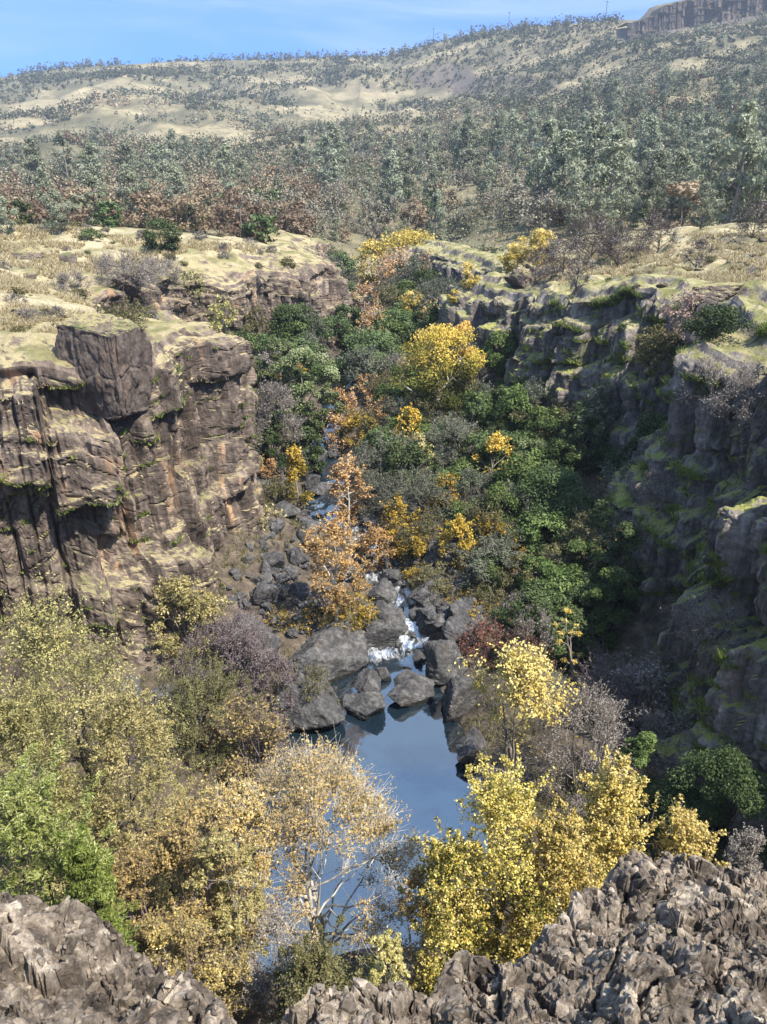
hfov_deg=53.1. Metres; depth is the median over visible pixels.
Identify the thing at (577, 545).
broadleaf tree
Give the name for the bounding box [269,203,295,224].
deciduous oak tree
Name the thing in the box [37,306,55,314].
evergreen bush
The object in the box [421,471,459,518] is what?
deciduous shrub
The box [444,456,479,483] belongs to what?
broadleaf tree
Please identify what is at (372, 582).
creek rock
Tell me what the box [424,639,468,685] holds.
boulder
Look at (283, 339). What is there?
live oak tree
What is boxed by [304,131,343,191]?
grey pine tree
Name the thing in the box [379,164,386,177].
grey pine tree
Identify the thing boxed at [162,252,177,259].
evergreen bush
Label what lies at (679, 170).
grey pine tree
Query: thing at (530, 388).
grey willow
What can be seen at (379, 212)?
grey oak tree
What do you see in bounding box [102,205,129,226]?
deciduous oak tree
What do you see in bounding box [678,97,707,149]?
grey pine tree
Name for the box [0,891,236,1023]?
rock outcrop
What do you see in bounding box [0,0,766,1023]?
terrain
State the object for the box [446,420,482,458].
grey willow
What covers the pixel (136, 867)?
deciduous shrub
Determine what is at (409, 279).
grey willow
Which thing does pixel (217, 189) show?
deciduous oak tree
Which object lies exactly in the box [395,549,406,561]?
creek rock
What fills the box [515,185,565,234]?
grey oak tree
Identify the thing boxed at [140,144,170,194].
grey pine tree
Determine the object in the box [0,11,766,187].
chaparral
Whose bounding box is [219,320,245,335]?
live oak tree
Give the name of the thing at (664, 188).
grey pine tree
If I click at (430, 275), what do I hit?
live oak tree
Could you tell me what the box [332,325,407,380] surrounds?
live oak tree
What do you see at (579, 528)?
grey willow
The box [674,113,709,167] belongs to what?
grey pine tree
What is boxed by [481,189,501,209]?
grey oak tree
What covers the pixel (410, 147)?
grey pine tree
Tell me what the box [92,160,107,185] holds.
grey pine tree
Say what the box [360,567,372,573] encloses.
creek rock
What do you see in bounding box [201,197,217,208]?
live oak tree
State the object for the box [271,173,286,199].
grey pine tree
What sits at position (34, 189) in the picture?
deciduous oak tree
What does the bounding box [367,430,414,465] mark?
live oak tree
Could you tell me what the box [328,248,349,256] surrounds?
grey willow
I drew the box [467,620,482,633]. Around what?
bank boulder
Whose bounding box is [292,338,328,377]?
live oak tree
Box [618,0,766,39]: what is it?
cliff
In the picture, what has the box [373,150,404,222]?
grey pine tree
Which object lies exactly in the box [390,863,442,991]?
deciduous tree
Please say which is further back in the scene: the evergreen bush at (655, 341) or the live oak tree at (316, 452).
the live oak tree at (316, 452)
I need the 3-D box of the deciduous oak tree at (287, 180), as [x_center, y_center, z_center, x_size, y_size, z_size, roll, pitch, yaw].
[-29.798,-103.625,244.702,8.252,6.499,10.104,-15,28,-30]
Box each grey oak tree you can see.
[114,179,142,193]
[230,190,265,216]
[274,159,299,179]
[277,121,288,133]
[279,196,333,236]
[283,186,310,200]
[298,214,318,237]
[303,204,324,225]
[315,186,346,219]
[316,180,347,213]
[323,178,357,213]
[325,208,354,232]
[342,115,351,124]
[343,175,356,186]
[346,127,358,138]
[348,217,368,233]
[350,141,361,153]
[351,112,361,126]
[354,152,365,163]
[354,175,373,189]
[357,149,370,161]
[358,219,389,252]
[360,192,394,224]
[367,153,377,164]
[369,129,383,142]
[370,200,393,219]
[373,196,401,219]
[374,158,383,168]
[384,227,403,243]
[410,151,429,173]
[426,159,444,174]
[437,136,448,150]
[437,153,452,168]
[439,126,451,138]
[443,209,474,238]
[447,112,456,122]
[447,166,474,189]
[459,99,470,110]
[477,193,499,215]
[481,105,493,116]
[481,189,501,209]
[489,160,515,185]
[491,180,532,225]
[501,142,520,158]
[501,183,532,212]
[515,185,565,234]
[524,152,537,165]
[528,173,565,222]
[561,184,607,226]
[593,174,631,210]
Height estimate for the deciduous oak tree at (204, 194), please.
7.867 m
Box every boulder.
[117,676,143,698]
[145,682,176,704]
[226,613,280,675]
[253,581,291,605]
[256,474,274,488]
[263,551,285,568]
[272,668,344,729]
[276,501,300,517]
[286,567,298,578]
[286,621,368,682]
[289,544,309,564]
[290,582,311,598]
[296,519,323,546]
[297,515,311,525]
[300,509,311,515]
[301,447,327,463]
[302,625,321,635]
[305,474,320,490]
[306,585,328,611]
[310,482,330,495]
[311,586,331,598]
[316,601,330,612]
[324,554,350,568]
[326,535,338,550]
[327,438,341,457]
[337,559,360,582]
[343,691,385,720]
[344,493,358,505]
[351,552,362,563]
[354,668,380,692]
[358,510,371,519]
[361,513,383,527]
[364,621,403,648]
[367,578,397,603]
[369,487,382,494]
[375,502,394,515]
[375,604,405,624]
[375,667,391,681]
[381,569,402,581]
[387,674,434,707]
[394,669,416,685]
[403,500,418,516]
[403,554,419,567]
[408,575,445,606]
[409,604,427,620]
[412,649,425,663]
[418,540,441,564]
[418,612,444,633]
[419,605,440,631]
[422,564,443,577]
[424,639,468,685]
[425,554,442,569]
[430,613,448,630]
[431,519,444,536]
[433,544,455,555]
[433,601,440,606]
[437,549,455,571]
[437,605,450,616]
[441,600,452,605]
[441,614,475,642]
[441,675,484,722]
[446,569,453,574]
[447,581,458,594]
[448,598,484,623]
[453,577,473,590]
[456,725,487,765]
[459,596,483,614]
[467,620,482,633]
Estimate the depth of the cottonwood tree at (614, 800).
22.60 m
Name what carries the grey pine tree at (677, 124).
on the terrain at (646, 628)
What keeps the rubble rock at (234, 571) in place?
on the terrain at (646, 628)
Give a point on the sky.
(32, 32)
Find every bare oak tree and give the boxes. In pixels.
[510,248,566,284]
[536,231,586,270]
[549,204,634,258]
[562,253,600,293]
[585,216,655,267]
[635,210,681,252]
[680,234,714,267]
[729,198,766,237]
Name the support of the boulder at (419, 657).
on the terrain at (646, 628)
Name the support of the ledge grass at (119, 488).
on the cliff at (178, 488)
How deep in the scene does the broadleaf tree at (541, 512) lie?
58.68 m
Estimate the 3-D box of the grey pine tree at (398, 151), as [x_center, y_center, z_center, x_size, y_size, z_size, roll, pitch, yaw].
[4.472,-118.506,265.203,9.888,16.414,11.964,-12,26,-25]
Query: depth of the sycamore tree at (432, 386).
73.31 m
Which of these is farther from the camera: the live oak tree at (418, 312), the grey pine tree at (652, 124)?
the grey pine tree at (652, 124)
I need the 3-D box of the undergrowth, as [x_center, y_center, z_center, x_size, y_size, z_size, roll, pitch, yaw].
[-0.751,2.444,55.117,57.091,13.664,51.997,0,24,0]
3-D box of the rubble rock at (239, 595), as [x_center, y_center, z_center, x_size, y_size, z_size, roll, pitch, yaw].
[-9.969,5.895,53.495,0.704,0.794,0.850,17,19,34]
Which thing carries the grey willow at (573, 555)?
on the terrain at (646, 628)
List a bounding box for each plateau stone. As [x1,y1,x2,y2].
[9,309,21,314]
[63,313,73,317]
[100,226,109,231]
[548,274,561,281]
[759,236,766,240]
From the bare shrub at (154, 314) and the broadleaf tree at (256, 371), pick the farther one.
the broadleaf tree at (256, 371)
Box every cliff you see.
[0,230,352,667]
[392,237,766,809]
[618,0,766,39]
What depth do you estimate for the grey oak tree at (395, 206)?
219.97 m
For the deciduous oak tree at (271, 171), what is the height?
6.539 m
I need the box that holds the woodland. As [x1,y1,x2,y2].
[0,12,766,301]
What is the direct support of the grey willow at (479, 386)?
on the terrain at (646, 628)
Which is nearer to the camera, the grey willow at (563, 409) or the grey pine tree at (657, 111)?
the grey willow at (563, 409)
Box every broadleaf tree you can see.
[254,368,274,393]
[277,321,312,341]
[360,351,396,377]
[372,383,416,408]
[373,317,415,353]
[385,308,415,321]
[385,416,430,436]
[387,279,417,305]
[388,365,421,398]
[394,473,420,494]
[415,422,447,453]
[417,469,469,502]
[423,302,444,325]
[425,434,450,453]
[435,424,450,444]
[438,498,481,537]
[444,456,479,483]
[456,397,495,427]
[474,554,511,594]
[478,329,518,374]
[479,480,523,529]
[484,471,519,509]
[491,454,547,510]
[492,383,535,433]
[508,510,567,561]
[513,500,563,529]
[514,444,562,471]
[515,556,538,594]
[516,554,573,595]
[521,405,569,442]
[530,569,589,621]
[540,437,582,473]
[561,537,612,601]
[577,453,605,474]
[581,565,638,649]
[617,730,659,808]
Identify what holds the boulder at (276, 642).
on the terrain at (646, 628)
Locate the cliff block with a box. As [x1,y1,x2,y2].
[55,313,152,419]
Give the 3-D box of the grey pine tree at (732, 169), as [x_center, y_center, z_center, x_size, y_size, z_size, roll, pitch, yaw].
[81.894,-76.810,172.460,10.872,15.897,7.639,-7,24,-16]
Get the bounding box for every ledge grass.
[0,331,262,632]
[509,285,766,794]
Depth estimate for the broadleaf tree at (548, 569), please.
52.67 m
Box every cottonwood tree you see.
[351,238,386,288]
[369,227,440,265]
[392,814,514,996]
[398,290,426,319]
[415,743,580,994]
[445,637,584,803]
[447,288,459,303]
[459,261,480,289]
[484,791,609,964]
[496,242,530,272]
[517,227,557,265]
[547,745,660,922]
[553,607,582,684]
[651,794,730,867]
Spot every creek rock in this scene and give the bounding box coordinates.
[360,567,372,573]
[362,552,372,558]
[366,580,377,585]
[371,617,383,622]
[375,600,386,609]
[381,558,394,568]
[392,574,408,587]
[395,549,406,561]
[396,623,409,634]
[396,642,402,647]
[408,631,415,636]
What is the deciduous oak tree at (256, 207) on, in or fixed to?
on the terrain at (646, 628)
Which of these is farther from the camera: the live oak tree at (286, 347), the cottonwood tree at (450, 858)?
the live oak tree at (286, 347)
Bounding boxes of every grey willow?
[123,645,272,784]
[239,303,277,355]
[254,441,266,465]
[255,384,274,421]
[262,474,297,509]
[265,659,339,710]
[289,304,332,338]
[293,329,335,363]
[317,249,346,276]
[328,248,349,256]
[332,256,357,281]
[337,344,398,390]
[337,426,438,489]
[346,469,409,519]
[349,308,403,330]
[352,458,472,530]
[356,340,404,372]
[356,406,390,445]
[362,374,407,408]
[369,283,411,307]
[369,366,409,398]
[370,272,400,308]
[371,283,398,305]
[374,409,393,436]
[377,392,425,427]
[378,301,393,310]
[388,506,453,570]
[389,412,428,441]
[392,251,437,284]
[397,388,463,427]
[401,274,427,288]
[407,270,448,321]
[407,560,457,601]
[410,278,442,320]
[410,340,454,384]
[414,409,478,468]
[421,277,458,321]
[424,355,478,413]
[427,272,457,303]
[444,531,530,591]
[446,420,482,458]
[446,466,493,501]
[449,341,492,388]
[455,494,514,550]
[459,475,507,517]
[464,519,528,573]
[466,567,514,609]
[468,377,498,417]
[480,476,543,531]
[482,411,518,431]
[503,541,577,605]
[507,375,554,423]
[508,397,550,437]
[525,669,579,722]
[534,542,574,573]
[546,400,577,429]
[550,504,608,566]
[553,529,585,560]
[560,383,624,445]
[565,567,610,615]
[575,456,638,525]
[577,514,650,590]
[584,507,639,562]
[587,490,605,513]
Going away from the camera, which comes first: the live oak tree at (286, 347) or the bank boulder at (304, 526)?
the bank boulder at (304, 526)
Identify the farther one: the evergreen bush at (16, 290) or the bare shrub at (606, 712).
the evergreen bush at (16, 290)
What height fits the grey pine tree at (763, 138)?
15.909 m
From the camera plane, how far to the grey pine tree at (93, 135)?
453.19 m
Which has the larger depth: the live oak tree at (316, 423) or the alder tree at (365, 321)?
the alder tree at (365, 321)
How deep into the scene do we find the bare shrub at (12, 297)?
53.77 m
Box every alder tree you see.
[257,454,278,480]
[278,444,314,508]
[296,508,372,621]
[320,411,355,457]
[323,451,376,530]
[329,385,361,433]
[348,373,379,398]
[349,281,381,317]
[349,521,396,570]
[354,303,395,342]
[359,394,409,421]
[368,245,412,291]
[394,402,428,443]
[414,248,432,272]
[417,297,437,332]
[434,513,485,570]
[472,431,517,482]
[480,228,507,239]
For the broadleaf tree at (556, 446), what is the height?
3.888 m
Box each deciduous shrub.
[83,843,209,975]
[132,774,277,999]
[141,905,252,1017]
[148,573,222,674]
[167,267,208,305]
[182,826,272,1007]
[185,688,321,796]
[186,591,232,649]
[205,294,237,332]
[258,512,270,530]
[261,597,327,637]
[262,503,286,517]
[271,362,309,385]
[315,592,379,634]
[338,406,377,446]
[351,926,410,987]
[377,492,424,562]
[395,527,432,581]
[414,428,434,470]
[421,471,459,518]
[445,585,498,619]
[452,612,504,668]
[464,509,513,562]
[482,524,530,571]
[496,618,561,675]
[657,281,712,339]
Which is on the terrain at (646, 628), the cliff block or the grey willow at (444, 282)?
the grey willow at (444, 282)
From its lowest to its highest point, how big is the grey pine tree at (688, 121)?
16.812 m
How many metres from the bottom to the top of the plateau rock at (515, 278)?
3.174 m
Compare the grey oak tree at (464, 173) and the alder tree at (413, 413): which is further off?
the grey oak tree at (464, 173)
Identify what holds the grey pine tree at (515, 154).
on the terrain at (646, 628)
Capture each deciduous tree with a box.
[187,774,285,978]
[204,720,444,997]
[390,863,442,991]
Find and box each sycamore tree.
[390,323,487,420]
[450,320,483,392]
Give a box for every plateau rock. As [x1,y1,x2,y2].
[11,247,43,260]
[24,272,37,278]
[58,252,76,263]
[111,273,141,298]
[152,276,171,292]
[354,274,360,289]
[503,265,534,288]
[597,258,619,264]
[656,282,667,287]
[689,282,744,306]
[727,237,757,246]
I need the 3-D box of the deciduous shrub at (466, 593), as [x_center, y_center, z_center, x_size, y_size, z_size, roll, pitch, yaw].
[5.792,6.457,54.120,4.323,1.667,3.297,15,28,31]
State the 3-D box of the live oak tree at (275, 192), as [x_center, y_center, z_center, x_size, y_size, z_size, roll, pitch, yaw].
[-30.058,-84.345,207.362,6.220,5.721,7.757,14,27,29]
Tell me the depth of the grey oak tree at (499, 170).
243.60 m
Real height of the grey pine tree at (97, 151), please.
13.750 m
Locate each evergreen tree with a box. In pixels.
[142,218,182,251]
[504,515,554,554]
[512,462,597,542]
[585,499,620,568]
[600,520,643,609]
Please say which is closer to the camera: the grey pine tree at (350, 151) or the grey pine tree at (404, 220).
the grey pine tree at (404, 220)
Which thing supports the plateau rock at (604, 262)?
on the terrain at (646, 628)
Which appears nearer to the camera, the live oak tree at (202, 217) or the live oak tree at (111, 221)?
the live oak tree at (111, 221)
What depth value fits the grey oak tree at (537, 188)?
154.90 m
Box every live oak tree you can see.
[4,198,33,224]
[65,199,93,222]
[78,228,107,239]
[92,199,124,227]
[166,210,194,231]
[180,209,207,233]
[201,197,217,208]
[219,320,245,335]
[232,332,246,338]
[240,214,279,244]
[246,186,264,199]
[246,333,280,366]
[253,377,267,390]
[255,337,303,400]
[255,420,292,476]
[256,213,277,243]
[263,189,283,205]
[263,344,340,427]
[266,410,286,421]
[268,303,322,338]
[278,335,293,344]
[288,426,326,475]
[289,302,318,331]
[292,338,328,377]
[301,383,346,449]
[308,314,352,341]
[324,251,357,282]
[330,304,363,350]
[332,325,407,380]
[338,205,349,214]
[344,342,391,378]
[348,281,357,305]
[362,424,391,449]
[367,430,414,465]
[370,310,415,342]
[373,229,390,244]
[380,446,432,486]
[383,441,442,481]
[384,258,411,280]
[385,333,405,360]
[388,301,416,310]
[392,408,427,436]
[399,288,426,303]
[402,188,411,197]
[403,322,426,351]
[408,366,441,397]
[410,268,440,288]
[413,308,428,326]
[416,116,423,124]
[420,199,443,222]
[449,459,482,486]
[458,429,506,478]
[459,390,497,430]
[468,404,494,424]
[471,243,508,252]
[475,431,530,471]
[481,421,509,436]
[490,379,504,388]
[490,382,535,418]
[490,578,581,627]
[499,430,531,456]
[500,461,549,481]
[507,399,527,421]
[508,479,543,514]
[509,406,532,431]
[510,438,557,467]
[512,596,600,651]
[517,376,548,398]
[517,614,589,667]
[521,515,586,561]
[554,580,615,645]
[559,409,608,474]
[563,404,610,447]
[570,400,613,433]
[590,442,627,471]
[595,405,622,429]
[625,436,639,450]
[627,419,664,459]
[630,203,648,220]
[637,413,667,433]
[694,166,708,183]
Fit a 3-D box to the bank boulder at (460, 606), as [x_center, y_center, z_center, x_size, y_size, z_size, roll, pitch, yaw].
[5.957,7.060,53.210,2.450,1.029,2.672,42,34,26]
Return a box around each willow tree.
[0,572,204,920]
[0,668,111,906]
[58,669,217,969]
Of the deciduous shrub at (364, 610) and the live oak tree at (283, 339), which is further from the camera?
the live oak tree at (283, 339)
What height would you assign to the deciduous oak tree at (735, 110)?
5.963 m
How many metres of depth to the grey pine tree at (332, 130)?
274.78 m
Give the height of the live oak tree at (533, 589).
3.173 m
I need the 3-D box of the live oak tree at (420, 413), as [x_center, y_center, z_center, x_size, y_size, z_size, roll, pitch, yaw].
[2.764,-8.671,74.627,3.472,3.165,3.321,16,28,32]
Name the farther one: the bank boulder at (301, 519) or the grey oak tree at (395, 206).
the grey oak tree at (395, 206)
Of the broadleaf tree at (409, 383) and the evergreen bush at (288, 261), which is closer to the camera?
the broadleaf tree at (409, 383)
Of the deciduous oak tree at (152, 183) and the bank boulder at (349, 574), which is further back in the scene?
the deciduous oak tree at (152, 183)
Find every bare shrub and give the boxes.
[0,260,12,269]
[2,294,28,303]
[14,307,41,320]
[45,305,65,316]
[47,263,95,293]
[54,284,69,292]
[77,232,89,239]
[80,224,90,228]
[86,239,170,294]
[92,714,181,780]
[94,295,151,323]
[134,251,187,284]
[135,230,144,238]
[144,309,159,319]
[162,597,281,702]
[192,229,208,240]
[216,249,230,258]
[217,242,227,250]
[224,894,310,1023]
[236,644,300,727]
[243,237,256,242]
[253,375,308,477]
[254,350,307,389]
[265,244,278,252]
[379,350,414,384]
[472,366,498,387]
[500,589,533,624]
[502,602,565,658]
[519,678,640,818]
[549,643,656,743]
[580,647,689,743]
[616,698,704,782]
[635,470,680,509]
[660,586,757,663]
[671,348,761,429]
[707,371,766,437]
[717,822,766,873]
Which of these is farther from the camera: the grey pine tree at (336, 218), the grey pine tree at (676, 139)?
the grey pine tree at (676, 139)
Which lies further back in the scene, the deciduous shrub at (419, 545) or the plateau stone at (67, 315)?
the deciduous shrub at (419, 545)
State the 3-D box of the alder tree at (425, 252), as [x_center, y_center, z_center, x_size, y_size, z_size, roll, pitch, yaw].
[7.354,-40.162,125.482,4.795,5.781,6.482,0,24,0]
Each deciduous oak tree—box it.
[0,182,13,194]
[0,195,18,223]
[1,188,27,205]
[3,171,22,185]
[4,195,23,214]
[9,181,26,188]
[19,198,46,223]
[23,205,44,220]
[28,183,40,198]
[30,185,91,224]
[54,179,74,198]
[62,130,75,138]
[62,186,101,226]
[63,133,75,143]
[76,133,87,142]
[97,192,127,225]
[102,133,115,145]
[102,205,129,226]
[107,173,119,186]
[113,154,128,166]
[122,190,182,229]
[137,212,160,229]
[142,190,169,217]
[143,179,162,196]
[151,183,168,198]
[163,193,213,232]
[165,197,196,208]
[188,187,212,212]
[193,174,211,187]
[198,177,216,193]
[199,180,220,194]
[201,201,234,235]
[206,195,233,219]
[207,168,223,182]
[209,186,224,194]
[211,137,227,145]
[212,190,272,237]
[229,185,253,201]
[229,202,271,238]
[236,181,251,196]
[249,169,272,183]
[249,176,266,194]
[249,199,270,215]
[265,165,282,183]
[266,199,282,212]
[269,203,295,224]
[271,126,285,135]
[272,197,316,229]
[272,212,308,234]
[282,176,302,189]
[283,207,315,237]
[288,179,308,201]
[292,223,311,237]
[293,165,309,179]
[300,172,320,187]
[303,187,324,205]
[304,183,320,200]
[329,220,352,241]
[398,198,429,224]
[406,221,425,235]
[433,180,443,189]
[439,189,462,210]
[465,206,482,217]
[517,111,524,119]
[548,196,582,225]
[644,89,657,100]
[647,180,704,229]
[672,97,689,109]
[705,94,724,104]
[733,102,742,112]
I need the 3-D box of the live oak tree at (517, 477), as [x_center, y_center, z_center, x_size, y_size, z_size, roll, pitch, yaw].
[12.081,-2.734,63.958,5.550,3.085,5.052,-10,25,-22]
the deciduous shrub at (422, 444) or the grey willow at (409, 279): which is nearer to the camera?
the deciduous shrub at (422, 444)
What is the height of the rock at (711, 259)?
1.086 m
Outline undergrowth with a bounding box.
[0,402,689,904]
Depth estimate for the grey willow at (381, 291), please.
120.94 m
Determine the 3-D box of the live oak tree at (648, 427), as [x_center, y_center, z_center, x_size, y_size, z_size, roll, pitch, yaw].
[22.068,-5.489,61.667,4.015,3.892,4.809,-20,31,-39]
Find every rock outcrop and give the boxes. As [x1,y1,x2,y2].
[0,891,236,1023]
[280,848,766,1023]
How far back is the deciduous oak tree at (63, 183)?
216.23 m
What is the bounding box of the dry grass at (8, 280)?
[0,222,766,458]
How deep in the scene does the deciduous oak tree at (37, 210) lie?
119.45 m
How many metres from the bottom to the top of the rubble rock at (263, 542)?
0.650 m
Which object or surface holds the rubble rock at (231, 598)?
on the terrain at (646, 628)
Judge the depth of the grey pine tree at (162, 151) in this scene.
256.27 m
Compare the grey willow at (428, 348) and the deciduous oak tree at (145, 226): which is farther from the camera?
the deciduous oak tree at (145, 226)
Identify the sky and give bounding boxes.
[0,0,679,76]
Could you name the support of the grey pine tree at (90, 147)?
on the terrain at (646, 628)
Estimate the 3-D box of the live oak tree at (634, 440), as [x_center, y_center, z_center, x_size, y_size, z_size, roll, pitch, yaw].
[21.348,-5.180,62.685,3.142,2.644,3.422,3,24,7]
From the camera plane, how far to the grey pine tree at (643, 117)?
277.47 m
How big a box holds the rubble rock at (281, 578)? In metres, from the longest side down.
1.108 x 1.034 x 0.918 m
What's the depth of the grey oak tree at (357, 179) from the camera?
277.60 m
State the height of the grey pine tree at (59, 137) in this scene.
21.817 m
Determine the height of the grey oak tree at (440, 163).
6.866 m
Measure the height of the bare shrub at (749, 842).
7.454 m
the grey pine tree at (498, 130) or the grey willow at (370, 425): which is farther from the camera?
the grey pine tree at (498, 130)
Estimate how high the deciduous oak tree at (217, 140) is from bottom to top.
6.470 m
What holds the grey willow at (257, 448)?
on the terrain at (646, 628)
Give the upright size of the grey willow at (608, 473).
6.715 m
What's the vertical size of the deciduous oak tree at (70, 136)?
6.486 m
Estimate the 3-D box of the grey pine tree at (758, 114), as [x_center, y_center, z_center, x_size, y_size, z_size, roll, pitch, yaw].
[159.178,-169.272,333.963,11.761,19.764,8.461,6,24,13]
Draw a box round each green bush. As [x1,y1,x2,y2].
[0,736,144,938]
[51,822,139,952]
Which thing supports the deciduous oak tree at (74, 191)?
on the terrain at (646, 628)
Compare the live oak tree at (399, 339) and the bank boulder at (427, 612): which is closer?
the bank boulder at (427, 612)
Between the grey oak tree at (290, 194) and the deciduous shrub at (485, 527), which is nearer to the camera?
the deciduous shrub at (485, 527)
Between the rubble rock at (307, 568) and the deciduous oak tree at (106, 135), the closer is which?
the rubble rock at (307, 568)
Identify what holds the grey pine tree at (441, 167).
on the terrain at (646, 628)
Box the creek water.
[220,292,487,971]
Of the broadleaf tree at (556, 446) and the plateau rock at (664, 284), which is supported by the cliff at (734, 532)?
the plateau rock at (664, 284)
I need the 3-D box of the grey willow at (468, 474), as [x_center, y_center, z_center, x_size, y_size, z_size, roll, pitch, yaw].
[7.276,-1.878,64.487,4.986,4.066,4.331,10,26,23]
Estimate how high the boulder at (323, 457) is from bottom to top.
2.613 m
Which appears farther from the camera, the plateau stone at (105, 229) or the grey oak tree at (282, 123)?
the grey oak tree at (282, 123)
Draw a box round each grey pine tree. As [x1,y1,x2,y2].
[0,144,8,173]
[0,148,19,181]
[0,196,19,235]
[11,141,23,162]
[17,136,51,195]
[20,162,33,188]
[33,166,56,217]
[39,188,74,233]
[49,131,80,187]
[53,149,73,180]
[70,137,114,197]
[70,170,109,226]
[76,146,103,172]
[89,127,101,145]
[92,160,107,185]
[93,143,103,167]
[110,139,148,185]
[113,164,150,227]
[121,166,152,212]
[127,149,143,181]
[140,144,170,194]
[143,142,162,161]
[143,143,176,184]
[161,137,185,188]
[161,164,188,209]
[164,128,185,166]
[173,184,200,232]
[177,135,194,159]
[197,136,211,160]
[197,139,211,166]
[210,139,237,189]
[227,156,250,188]
[242,162,250,183]
[246,142,256,164]
[248,164,270,186]
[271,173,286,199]
[272,142,280,155]
[288,150,303,174]
[292,130,315,172]
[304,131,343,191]
[319,120,345,176]
[330,214,341,241]
[331,139,352,187]
[348,148,356,166]
[358,189,367,213]
[359,163,366,182]
[360,118,376,158]
[365,178,376,196]
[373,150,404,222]
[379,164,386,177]
[380,143,411,190]
[383,136,394,156]
[393,148,410,187]
[398,218,410,231]
[399,142,424,188]
[414,130,439,167]
[415,147,441,198]
[418,127,437,158]
[424,189,447,240]
[432,132,438,148]
[437,166,448,183]
[438,207,449,226]
[447,121,461,154]
[450,126,470,175]
[454,113,482,171]
[457,197,478,235]
[458,122,482,164]
[462,162,473,181]
[468,140,479,170]
[472,166,483,184]
[474,182,483,203]
[478,110,509,164]
[478,154,498,199]
[486,105,507,136]
[492,144,500,167]
[493,109,528,181]
[498,111,509,139]
[509,144,519,171]
[510,175,521,203]
[520,109,541,153]
[524,115,569,200]
[531,137,570,210]
[539,129,586,225]
[541,118,553,147]
[545,102,557,131]
[555,117,567,136]
[556,171,594,235]
[559,107,616,214]
[565,108,572,124]
[568,121,591,185]
[573,165,592,201]
[574,109,591,140]
[578,79,596,122]
[584,139,607,188]
[586,127,638,232]
[590,197,610,232]
[601,75,620,110]
[601,110,616,143]
[603,76,625,116]
[608,101,623,131]
[608,141,628,182]
[608,157,639,222]
[619,122,628,142]
[623,163,642,202]
[625,194,642,229]
[627,73,649,117]
[628,143,643,169]
[630,112,652,155]
[632,112,663,174]
[636,146,671,214]
[641,103,664,139]
[642,168,666,214]
[644,155,664,188]
[646,147,700,229]
[646,204,660,230]
[653,109,682,147]
[655,64,676,99]
[658,148,672,188]
[658,177,669,198]
[659,111,671,141]
[666,158,703,203]
[667,114,701,156]
[668,133,682,168]
[669,121,680,143]
[670,146,688,179]
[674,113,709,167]
[675,133,691,151]
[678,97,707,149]
[683,102,689,114]
[685,181,725,228]
[688,141,736,220]
[692,111,717,149]
[699,114,732,160]
[699,140,717,178]
[699,143,731,185]
[704,199,717,225]
[706,100,715,119]
[707,100,766,225]
[716,76,734,100]
[717,81,738,114]
[721,132,765,176]
[724,155,751,215]
[730,98,746,131]
[731,96,765,152]
[732,130,766,172]
[733,162,766,222]
[735,64,755,106]
[737,143,766,206]
[740,101,764,123]
[750,139,766,219]
[752,173,766,207]
[754,110,766,164]
[757,101,766,136]
[758,80,766,108]
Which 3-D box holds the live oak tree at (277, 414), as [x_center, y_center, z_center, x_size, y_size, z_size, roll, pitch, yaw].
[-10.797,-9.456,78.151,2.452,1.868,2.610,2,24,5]
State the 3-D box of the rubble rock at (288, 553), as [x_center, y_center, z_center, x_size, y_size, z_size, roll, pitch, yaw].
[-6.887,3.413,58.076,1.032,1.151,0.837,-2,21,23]
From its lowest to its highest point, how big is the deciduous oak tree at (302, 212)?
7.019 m
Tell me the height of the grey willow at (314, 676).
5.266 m
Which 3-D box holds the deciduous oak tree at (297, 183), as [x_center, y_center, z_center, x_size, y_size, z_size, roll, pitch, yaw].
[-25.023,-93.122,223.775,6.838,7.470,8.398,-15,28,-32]
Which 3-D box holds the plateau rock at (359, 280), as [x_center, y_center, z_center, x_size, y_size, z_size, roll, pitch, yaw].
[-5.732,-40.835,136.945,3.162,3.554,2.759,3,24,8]
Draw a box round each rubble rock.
[227,595,234,603]
[229,567,241,580]
[235,592,247,600]
[238,598,251,606]
[242,598,250,609]
[243,555,250,561]
[245,542,252,547]
[246,573,252,578]
[250,576,260,583]
[258,573,273,582]
[258,608,265,614]
[259,539,266,544]
[260,544,269,551]
[260,559,270,571]
[261,601,272,612]
[263,568,272,574]
[263,612,270,618]
[264,519,275,526]
[270,521,284,532]
[270,614,283,626]
[271,568,279,576]
[275,573,290,584]
[285,564,292,570]
[286,625,298,638]
[287,549,291,562]
[291,597,299,604]
[291,613,302,622]
[298,600,307,609]
[299,592,307,600]
[302,563,309,570]
[302,607,311,620]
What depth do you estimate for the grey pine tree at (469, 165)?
260.55 m
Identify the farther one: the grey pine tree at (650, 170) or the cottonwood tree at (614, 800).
the grey pine tree at (650, 170)
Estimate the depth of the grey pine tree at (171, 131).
339.90 m
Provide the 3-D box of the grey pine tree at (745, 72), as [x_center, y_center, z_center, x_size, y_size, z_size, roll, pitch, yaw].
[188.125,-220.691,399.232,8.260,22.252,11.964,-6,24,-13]
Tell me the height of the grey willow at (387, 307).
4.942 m
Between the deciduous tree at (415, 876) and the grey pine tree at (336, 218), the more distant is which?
the grey pine tree at (336, 218)
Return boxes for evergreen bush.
[6,286,28,297]
[12,325,27,331]
[15,219,28,225]
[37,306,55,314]
[69,221,81,227]
[70,288,91,300]
[146,304,159,311]
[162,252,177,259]
[255,262,264,268]
[264,913,372,1023]
[281,256,296,268]
[624,320,690,384]
[638,769,711,843]
[645,744,766,869]
[680,302,759,339]
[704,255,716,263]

